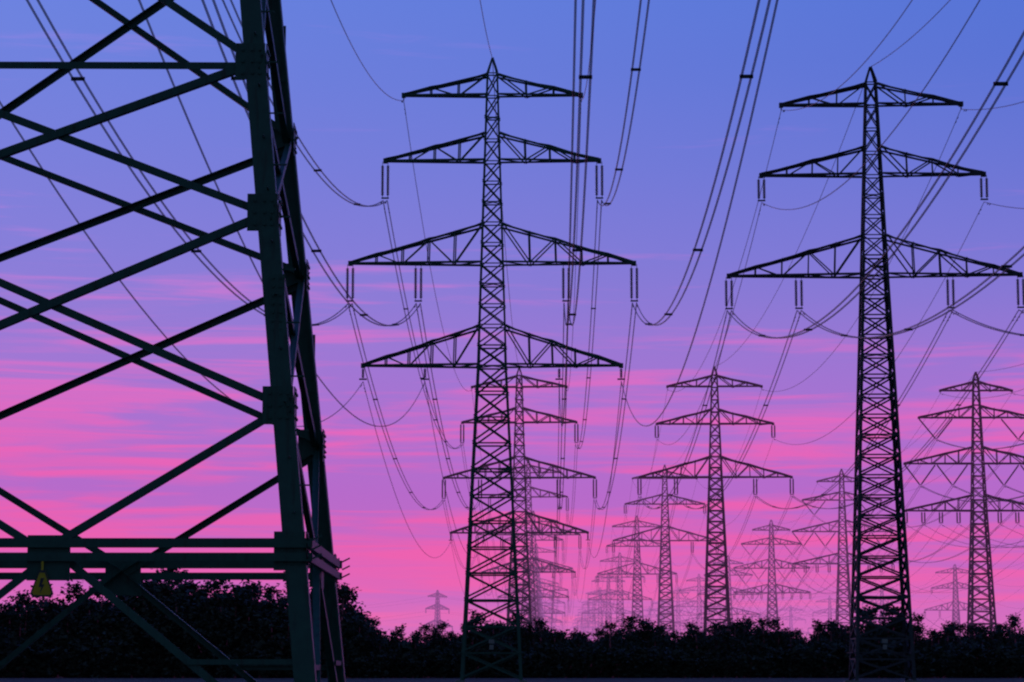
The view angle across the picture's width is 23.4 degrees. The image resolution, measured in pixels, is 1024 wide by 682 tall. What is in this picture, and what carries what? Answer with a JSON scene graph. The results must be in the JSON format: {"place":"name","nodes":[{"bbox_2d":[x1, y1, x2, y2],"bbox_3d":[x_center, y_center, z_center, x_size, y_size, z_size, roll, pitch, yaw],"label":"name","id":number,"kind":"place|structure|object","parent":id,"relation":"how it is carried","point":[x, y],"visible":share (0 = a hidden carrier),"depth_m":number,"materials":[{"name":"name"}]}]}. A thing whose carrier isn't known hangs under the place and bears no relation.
{"place":"outdoors","nodes":[
{"label":"outdoors","id":0,"kind":"place"},
{"bbox_2d":[0,677,1023,681],"bbox_3d":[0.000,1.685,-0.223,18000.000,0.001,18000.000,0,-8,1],"label":"ground","id":1,"kind":"structure","parent":0,"point":[474,679],"depth_m":391.82,"materials":[{"name":"black"}]},
{"bbox_2d":[0,604,28,639],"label":"tree","id":2,"kind":"object","parent":1,"relation":"on","point":[8,615],"visible":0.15,"depth_m":470.67,"materials":[{"name":"green plant"}]},
{"bbox_2d":[2,589,55,634],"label":"tree","id":3,"kind":"object","parent":1,"relation":"on","point":[20,597],"visible":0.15,"depth_m":473.49,"materials":[{"name":"green plant"}]},
{"bbox_2d":[29,594,81,677],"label":"tree","id":4,"kind":"object","parent":1,"relation":"on","point":[50,607],"visible":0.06,"depth_m":473.75,"materials":[{"name":"green plant"}]},
{"bbox_2d":[41,580,93,677],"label":"tree","id":5,"kind":"object","parent":1,"relation":"on","point":[76,588],"visible":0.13,"depth_m":473.26,"materials":[{"name":"green plant"}]},
{"bbox_2d":[72,597,108,638],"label":"tree","id":6,"kind":"object","parent":1,"relation":"on","point":[89,603],"visible":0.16,"depth_m":470.39,"materials":[{"name":"green plant"}]},
{"bbox_2d":[76,580,117,625],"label":"tree","id":7,"kind":"object","parent":1,"relation":"on","point":[97,594],"visible":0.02,"depth_m":477.05,"materials":[{"name":"green plant"}]},
{"bbox_2d":[100,580,151,637],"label":"tree","id":8,"kind":"object","parent":1,"relation":"on","point":[123,613],"visible":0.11,"depth_m":467.79,"materials":[{"name":"green plant"}]},
{"bbox_2d":[113,580,163,635],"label":"tree","id":9,"kind":"object","parent":1,"relation":"on","point":[145,586],"visible":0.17,"depth_m":466.04,"materials":[{"name":"green plant"}]},
{"bbox_2d":[132,580,181,654],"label":"tree","id":10,"kind":"object","parent":1,"relation":"on","point":[151,610],"visible":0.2,"depth_m":463.49,"materials":[{"name":"green plant"}]},
{"bbox_2d":[136,568,198,641],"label":"tree","id":11,"kind":"object","parent":1,"relation":"on","point":[163,587],"visible":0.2,"depth_m":466.13,"materials":[{"name":"green plant"}]},
{"bbox_2d":[0,0,349,681],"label":"pylon","id":12,"kind":"object","parent":1,"relation":"on","point":[272,161],"visible":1,"depth_m":33.27,"materials":[{"name":"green metal"}]},
{"bbox_2d":[30,561,52,596],"bbox_3d":[-6.010,3.031,31.617,0.300,0.480,0.015,0,-8,1],"label":"warning sign","id":13,"kind":"object","parent":12,"relation":"attached to","point":[41,587],"visible":1,"depth_m":31.60,"materials":[{"name":"yellow metal"}]},
{"bbox_2d":[176,580,200,594],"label":"tree","id":14,"kind":"object","parent":1,"relation":"on","point":[186,585],"depth_m":481.86,"materials":[{"name":"green plant"}]},
{"bbox_2d":[164,593,243,677],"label":"tree","id":15,"kind":"object","parent":1,"relation":"on","point":[208,635],"visible":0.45,"depth_m":455.62,"materials":[{"name":"green plant"}]},
{"bbox_2d":[190,580,229,604],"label":"tree","id":16,"kind":"object","parent":1,"relation":"on","point":[214,585],"visible":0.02,"depth_m":473.70,"materials":[{"name":"green plant"}]},
{"bbox_2d":[186,591,247,677],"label":"tree","id":17,"kind":"object","parent":1,"relation":"on","point":[235,638],"visible":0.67,"depth_m":457.42,"materials":[{"name":"green plant"}]},
{"bbox_2d":[182,585,274,639],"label":"tree","id":18,"kind":"object","parent":1,"relation":"on","point":[237,598],"visible":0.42,"depth_m":460.77,"materials":[{"name":"green plant"}]},
{"bbox_2d":[222,594,273,638],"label":"tree","id":19,"kind":"object","parent":1,"relation":"on","point":[251,602],"visible":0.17,"depth_m":463.08,"materials":[{"name":"green plant"}]},
{"bbox_2d":[230,580,271,606],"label":"tree","id":20,"kind":"object","parent":1,"relation":"on","point":[254,587],"visible":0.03,"depth_m":478.31,"materials":[{"name":"green plant"}]},
{"bbox_2d":[252,595,277,617],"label":"tree","id":21,"kind":"object","parent":1,"relation":"on","point":[269,598],"visible":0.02,"depth_m":471.67,"materials":[{"name":"green plant"}]},
{"bbox_2d":[258,583,281,602],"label":"tree","id":22,"kind":"object","parent":1,"relation":"on","point":[270,590],"visible":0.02,"depth_m":484.93,"materials":[{"name":"green plant"}]},
{"bbox_2d":[265,571,312,635],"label":"tree","id":23,"kind":"object","parent":1,"relation":"on","point":[279,613],"visible":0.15,"depth_m":460.58,"materials":[{"name":"green plant"}]},
{"bbox_2d":[312,585,358,655],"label":"tree","id":24,"kind":"object","parent":1,"relation":"on","point":[346,624],"visible":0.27,"depth_m":457.38,"materials":[{"name":"green plant"}]},
{"bbox_2d":[320,640,353,677],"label":"tree","id":25,"kind":"object","parent":1,"relation":"on","point":[345,652],"visible":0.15,"depth_m":450.03,"materials":[{"name":"green plant"}]},
{"bbox_2d":[337,582,377,627],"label":"tree","id":26,"kind":"object","parent":1,"relation":"on","point":[355,606],"visible":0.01,"depth_m":475.37,"materials":[{"name":"green plant"}]},
{"bbox_2d":[342,616,383,677],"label":"tree","id":27,"kind":"object","parent":1,"relation":"on","point":[363,642],"visible":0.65,"depth_m":453.28,"materials":[{"name":"green plant"}]},
{"bbox_2d":[366,633,396,655],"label":"tree","id":28,"kind":"object","parent":1,"relation":"on","point":[379,639],"visible":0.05,"depth_m":459.35,"materials":[{"name":"green plant"}]},
{"bbox_2d":[383,623,407,652],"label":"tree","id":29,"kind":"object","parent":1,"relation":"on","point":[395,640],"visible":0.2,"depth_m":461.50,"materials":[{"name":"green plant"}]},
{"bbox_2d":[400,635,429,660],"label":"tree","id":30,"kind":"object","parent":1,"relation":"on","point":[420,649],"visible":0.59,"depth_m":452.99,"materials":[{"name":"green plant"}]},
{"bbox_2d":[417,623,434,677],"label":"tree","id":31,"kind":"object","parent":1,"relation":"on","point":[425,628],"visible":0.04,"depth_m":477.24,"materials":[{"name":"green plant"}]},
{"bbox_2d":[422,590,452,631],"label":"pylon","id":32,"kind":"object","parent":1,"relation":"on","point":[437,603],"visible":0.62,"depth_m":1591.29,"materials":[{"name":"metal"}]},
{"bbox_2d":[425,625,452,652],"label":"tree","id":33,"kind":"object","parent":1,"relation":"on","point":[435,631],"visible":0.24,"depth_m":461.97,"materials":[{"name":"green plant"}]},
{"bbox_2d":[454,632,494,667],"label":"tree","id":34,"kind":"object","parent":1,"relation":"on","point":[476,636],"visible":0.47,"depth_m":455.02,"materials":[{"name":"green plant"}]},
{"bbox_2d":[460,609,488,639],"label":"tree","id":35,"kind":"object","parent":1,"relation":"on","point":[473,614],"visible":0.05,"depth_m":480.32,"materials":[{"name":"green plant"}]},
{"bbox_2d":[467,619,513,651],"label":"tree","id":36,"kind":"object","parent":1,"relation":"on","point":[501,639],"visible":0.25,"depth_m":459.10,"materials":[{"name":"green plant"}]},
{"bbox_2d":[346,57,638,681],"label":"pylon","id":37,"kind":"object","parent":1,"relation":"on","point":[479,367],"visible":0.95,"depth_m":272.93,"materials":[{"name":"grey metal"}]},
{"bbox_2d":[0,0,778,557],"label":"power lines","id":38,"kind":"object","parent":37,"relation":"attached to","point":[504,238],"visible":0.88,"depth_m":120.52,"materials":[{"name":"grey metal"}]},
{"bbox_2d":[26,0,770,509],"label":"wires","id":39,"kind":"object","parent":37,"relation":"hanging from","point":[406,318],"visible":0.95,"depth_m":156.11,"materials":[{"name":"grey metal"}]},
{"bbox_2d":[442,368,596,630],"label":"pylon","id":40,"kind":"object","parent":1,"relation":"on","point":[525,511],"visible":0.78,"depth_m":513.44,"materials":[{"name":"grey metal"}]},
{"bbox_2d":[503,610,538,645],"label":"tree","id":41,"kind":"object","parent":1,"relation":"on","point":[528,628],"visible":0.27,"depth_m":466.27,"materials":[{"name":"green plant"}]},
{"bbox_2d":[476,460,580,627],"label":"pylon","id":42,"kind":"object","parent":1,"relation":"on","point":[531,542],"visible":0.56,"depth_m":754.33,"materials":[{"name":"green metal"}]},
{"bbox_2d":[512,627,551,675],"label":"tree","id":43,"kind":"object","parent":1,"relation":"on","point":[533,635],"visible":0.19,"depth_m":463.44,"materials":[{"name":"green plant"}]},
{"bbox_2d":[493,511,573,626],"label":"pylon","id":44,"kind":"object","parent":1,"relation":"on","point":[536,568],"visible":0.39,"depth_m":995.96,"materials":[{"name":"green metal"}]},
{"bbox_2d":[504,543,568,620],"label":"pylon","id":45,"kind":"object","parent":1,"relation":"on","point":[538,582],"visible":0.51,"depth_m":1236.50,"materials":[{"name":"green metal"}]},
{"bbox_2d":[512,566,565,629],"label":"pylon","id":46,"kind":"object","parent":1,"relation":"on","point":[549,618],"visible":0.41,"depth_m":1477.57,"materials":[{"name":"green metal"}]},
{"bbox_2d":[530,617,552,645],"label":"tree","id":47,"kind":"object","parent":1,"relation":"on","point":[539,622],"visible":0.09,"depth_m":467.03,"materials":[{"name":"green plant"}]},
{"bbox_2d":[532,630,570,652],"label":"tree","id":48,"kind":"object","parent":1,"relation":"on","point":[558,637],"visible":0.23,"depth_m":463.16,"materials":[{"name":"green plant"}]},
{"bbox_2d":[565,628,591,641],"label":"tree","id":49,"kind":"object","parent":1,"relation":"on","point":[582,634],"visible":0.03,"depth_m":477.99,"materials":[{"name":"green plant"}]},
{"bbox_2d":[566,633,592,650],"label":"tree","id":50,"kind":"object","parent":1,"relation":"on","point":[580,642],"visible":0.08,"depth_m":463.73,"materials":[{"name":"green plant"}]},
{"bbox_2d":[573,598,614,639],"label":"pylon","id":51,"kind":"object","parent":1,"relation":"on","point":[593,617],"visible":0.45,"depth_m":1962.45,"materials":[{"name":"metal"}]},
{"bbox_2d":[577,587,623,637],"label":"pylon","id":52,"kind":"object","parent":1,"relation":"on","point":[600,597],"visible":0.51,"depth_m":1722.24,"materials":[{"name":"metal"}]},
{"bbox_2d":[590,627,610,643],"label":"tree","id":53,"kind":"object","parent":1,"relation":"on","point":[600,632],"visible":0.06,"depth_m":479.99,"materials":[{"name":"green plant"}]},
{"bbox_2d":[581,575,635,632],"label":"pylon","id":54,"kind":"object","parent":1,"relation":"on","point":[606,606],"visible":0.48,"depth_m":1481.04,"materials":[{"name":"metal"}]},
{"bbox_2d":[593,620,632,655],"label":"tree","id":55,"kind":"object","parent":1,"relation":"on","point":[611,626],"visible":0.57,"depth_m":462.83,"materials":[{"name":"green plant"}]},
{"bbox_2d":[588,552,652,629],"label":"pylon","id":56,"kind":"object","parent":1,"relation":"on","point":[618,590],"visible":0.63,"depth_m":1238.77,"materials":[{"name":"metal"}]},
{"bbox_2d":[611,614,645,645],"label":"tree","id":57,"kind":"object","parent":1,"relation":"on","point":[629,619],"visible":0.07,"depth_m":474.25,"materials":[{"name":"green plant"}]},
{"bbox_2d":[618,621,643,645],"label":"tree","id":58,"kind":"object","parent":1,"relation":"on","point":[628,626],"visible":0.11,"depth_m":469.08,"materials":[{"name":"green plant"}]},
{"bbox_2d":[597,516,677,630],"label":"pylon","id":59,"kind":"object","parent":1,"relation":"on","point":[639,574],"visible":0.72,"depth_m":998.61,"materials":[{"name":"metal"}]},
{"bbox_2d":[623,618,678,650],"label":"tree","id":60,"kind":"object","parent":1,"relation":"on","point":[649,633],"visible":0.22,"depth_m":471.17,"materials":[{"name":"green plant"}]},
{"bbox_2d":[612,465,718,639],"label":"pylon","id":61,"kind":"object","parent":1,"relation":"on","point":[671,607],"visible":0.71,"depth_m":757.50,"materials":[{"name":"metal"}]},
{"bbox_2d":[662,630,681,649],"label":"tree","id":62,"kind":"object","parent":1,"relation":"on","point":[673,636],"visible":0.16,"depth_m":476.78,"materials":[{"name":"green plant"}]},
{"bbox_2d":[656,587,700,641],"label":"pylon","id":63,"kind":"object","parent":1,"relation":"on","point":[679,610],"visible":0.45,"depth_m":1720.86,"materials":[{"name":"metal"}]},
{"bbox_2d":[673,625,723,675],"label":"tree","id":64,"kind":"object","parent":1,"relation":"on","point":[689,642],"visible":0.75,"depth_m":465.79,"materials":[{"name":"green plant"}]},
{"bbox_2d":[674,574,724,631],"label":"pylon","id":65,"kind":"object","parent":1,"relation":"on","point":[699,591],"visible":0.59,"depth_m":1480.20,"materials":[{"name":"metal"}]},
{"bbox_2d":[637,367,793,633],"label":"pylon","id":66,"kind":"object","parent":1,"relation":"on","point":[725,586],"visible":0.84,"depth_m":516.80,"materials":[{"name":"metal"}]},
{"bbox_2d":[697,555,759,625],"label":"pylon","id":67,"kind":"object","parent":1,"relation":"on","point":[730,594],"visible":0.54,"depth_m":1238.05,"materials":[{"name":"metal"}]},
{"bbox_2d":[721,618,756,658],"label":"tree","id":68,"kind":"object","parent":1,"relation":"on","point":[740,632],"visible":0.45,"depth_m":475.14,"materials":[{"name":"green plant"}]},
{"bbox_2d":[748,616,789,652],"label":"tree","id":69,"kind":"object","parent":1,"relation":"on","point":[761,622],"visible":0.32,"depth_m":471.74,"materials":[{"name":"green plant"}]},
{"bbox_2d":[733,520,810,632],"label":"pylon","id":70,"kind":"object","parent":1,"relation":"on","point":[775,592],"visible":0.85,"depth_m":997.61,"materials":[{"name":"metal"}]},
{"bbox_2d":[766,629,789,649],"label":"tree","id":71,"kind":"object","parent":1,"relation":"on","point":[779,635],"visible":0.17,"depth_m":470.42,"materials":[{"name":"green plant"}]},
{"bbox_2d":[768,617,787,643],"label":"tree","id":72,"kind":"object","parent":1,"relation":"on","point":[773,624],"visible":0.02,"depth_m":485.04,"materials":[{"name":"green plant"}]},
{"bbox_2d":[781,627,805,649],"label":"tree","id":73,"kind":"object","parent":1,"relation":"on","point":[790,634],"visible":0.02,"depth_m":478.54,"materials":[{"name":"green plant"}]},
{"bbox_2d":[779,605,810,635],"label":"pylon","id":74,"kind":"object","parent":1,"relation":"on","point":[789,617],"visible":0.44,"depth_m":2043.77,"materials":[{"name":"metal"}]},
{"bbox_2d":[808,619,830,644],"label":"tree","id":75,"kind":"object","parent":1,"relation":"on","point":[818,624],"visible":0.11,"depth_m":471.00,"materials":[{"name":"green plant"}]},
{"bbox_2d":[807,597,846,632],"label":"pylon","id":76,"kind":"object","parent":1,"relation":"on","point":[828,599],"visible":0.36,"depth_m":1786.16,"materials":[{"name":"metal"}]},
{"bbox_2d":[813,624,849,659],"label":"tree","id":77,"kind":"object","parent":1,"relation":"on","point":[837,631],"visible":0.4,"depth_m":465.23,"materials":[{"name":"green plant"}]},
{"bbox_2d":[792,469,894,626],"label":"pylon","id":78,"kind":"object","parent":1,"relation":"on","point":[847,554],"visible":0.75,"depth_m":756.87,"materials":[{"name":"metal"}]},
{"bbox_2d":[813,641,875,677],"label":"bush","id":79,"kind":"object","parent":1,"relation":"on","point":[836,651],"visible":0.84,"depth_m":458.90,"materials":[{"name":"green plant"}]},
{"bbox_2d":[823,642,868,677],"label":"bush","id":80,"kind":"object","parent":1,"relation":"on","point":[847,658],"visible":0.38,"depth_m":459.79,"materials":[{"name":"green plant"}]},
{"bbox_2d":[847,648,895,677],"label":"bush","id":81,"kind":"object","parent":1,"relation":"on","point":[872,674],"visible":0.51,"depth_m":458.48,"materials":[{"name":"green plant"}]},
{"bbox_2d":[724,67,1023,681],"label":"pylon","id":82,"kind":"object","parent":1,"relation":"on","point":[859,478],"visible":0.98,"depth_m":269.96,"materials":[{"name":"metal"}]},
{"bbox_2d":[639,31,1023,508],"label":"wires","id":83,"kind":"object","parent":82,"relation":"hanging from","point":[935,196],"visible":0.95,"depth_m":201.65,"materials":[{"name":"grey metal"}]},
{"bbox_2d":[657,0,1023,444],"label":"power lines","id":84,"kind":"object","parent":82,"relation":"attached to","point":[845,182],"visible":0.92,"depth_m":276.90,"materials":[{"name":"grey metal"}]},
{"bbox_2d":[859,629,896,677],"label":"tree","id":85,"kind":"object","parent":1,"relation":"on","point":[883,635],"visible":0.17,"depth_m":464.27,"materials":[{"name":"green plant"}]},
{"bbox_2d":[866,655,900,677],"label":"bush","id":86,"kind":"object","parent":1,"relation":"on","point":[881,664],"visible":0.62,"depth_m":456.85,"materials":[{"name":"green plant"}]},
{"bbox_2d":[862,583,907,623],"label":"pylon","id":87,"kind":"object","parent":1,"relation":"on","point":[882,601],"visible":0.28,"depth_m":1528.15,"materials":[{"name":"metal"}]},
{"bbox_2d":[860,603,916,641],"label":"tree","id":88,"kind":"object","parent":1,"relation":"on","point":[896,626],"visible":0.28,"depth_m":467.50,"materials":[{"name":"green plant"}]},
{"bbox_2d":[870,637,933,677],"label":"bush","id":89,"kind":"object","parent":1,"relation":"on","point":[897,647],"visible":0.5,"depth_m":456.33,"materials":[{"name":"green plant"}]},
{"bbox_2d":[882,648,926,677],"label":"bush","id":90,"kind":"object","parent":1,"relation":"on","point":[901,665],"visible":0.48,"depth_m":454.95,"materials":[{"name":"green plant"}]},
{"bbox_2d":[907,623,924,651],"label":"tree","id":91,"kind":"object","parent":1,"relation":"on","point":[918,646],"visible":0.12,"depth_m":464.41,"materials":[{"name":"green plant"}]},
{"bbox_2d":[912,612,928,640],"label":"tree","id":92,"kind":"object","parent":1,"relation":"on","point":[918,618],"visible":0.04,"depth_m":484.33,"materials":[{"name":"green plant"}]},
{"bbox_2d":[916,628,942,651],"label":"tree","id":93,"kind":"object","parent":1,"relation":"on","point":[933,633],"visible":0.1,"depth_m":463.20,"materials":[{"name":"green plant"}]},
{"bbox_2d":[931,630,947,650],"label":"tree","id":94,"kind":"object","parent":1,"relation":"on","point":[940,636],"visible":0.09,"depth_m":473.67,"materials":[{"name":"green plant"}]},
{"bbox_2d":[939,625,957,677],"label":"tree","id":95,"kind":"object","parent":1,"relation":"on","point":[949,631],"visible":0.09,"depth_m":476.50,"materials":[{"name":"green plant"}]},
{"bbox_2d":[943,622,967,652],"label":"tree","id":96,"kind":"object","parent":1,"relation":"on","point":[960,628],"visible":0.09,"depth_m":465.64,"materials":[{"name":"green plant"}]},
{"bbox_2d":[924,564,987,637],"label":"pylon","id":97,"kind":"object","parent":1,"relation":"on","point":[955,568],"visible":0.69,"depth_m":1270.29,"materials":[{"name":"metal"}]},
{"bbox_2d":[903,372,1023,638],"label":"pylon","id":98,"kind":"object","parent":1,"relation":"on","point":[972,613],"visible":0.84,"depth_m":516.01,"materials":[{"name":"metal"}]},
{"bbox_2d":[906,364,1023,547],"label":"power lines","id":99,"kind":"object","parent":98,"relation":"attached to","point":[996,546],"visible":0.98,"depth_m":469.38,"materials":[{"name":"grey metal"}]},
{"bbox_2d":[919,439,1023,501],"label":"wires","id":100,"kind":"object","parent":98,"relation":"hanging from","point":[975,494],"visible":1,"depth_m":479.66,"materials":[{"name":"grey metal"}]},
{"bbox_2d":[958,623,993,642],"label":"tree","id":101,"kind":"object","parent":1,"relation":"on","point":[977,630],"visible":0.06,"depth_m":469.09,"materials":[{"name":"green plant"}]},
{"bbox_2d":[988,627,1022,648],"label":"tree","id":102,"kind":"object","parent":1,"relation":"on","point":[999,636],"visible":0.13,"depth_m":465.87,"materials":[{"name":"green plant"}]},
{"bbox_2d":[1004,619,1023,652],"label":"tree","id":103,"kind":"object","parent":1,"relation":"on","point":[1013,625],"visible":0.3,"depth_m":459.33,"materials":[{"name":"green plant"}]},
{"bbox_2d":[1006,612,1023,636],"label":"tree","id":104,"kind":"object","parent":1,"relation":"on","point":[1012,617],"visible":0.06,"depth_m":478.54,"materials":[{"name":"green plant"}]},
{"bbox_2d":[0,0,1023,641],"label":"sky","id":105,"kind":"structure","parent":0,"point":[71,455],"materials":[{"name":"purple"}]},
{"bbox_2d":[71,68,1023,526],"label":"bundle spacers","id":106,"kind":"object","parent":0,"point":[579,250],"visible":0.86,"depth_m":193.74,"materials":[{"name":"grey metal"}]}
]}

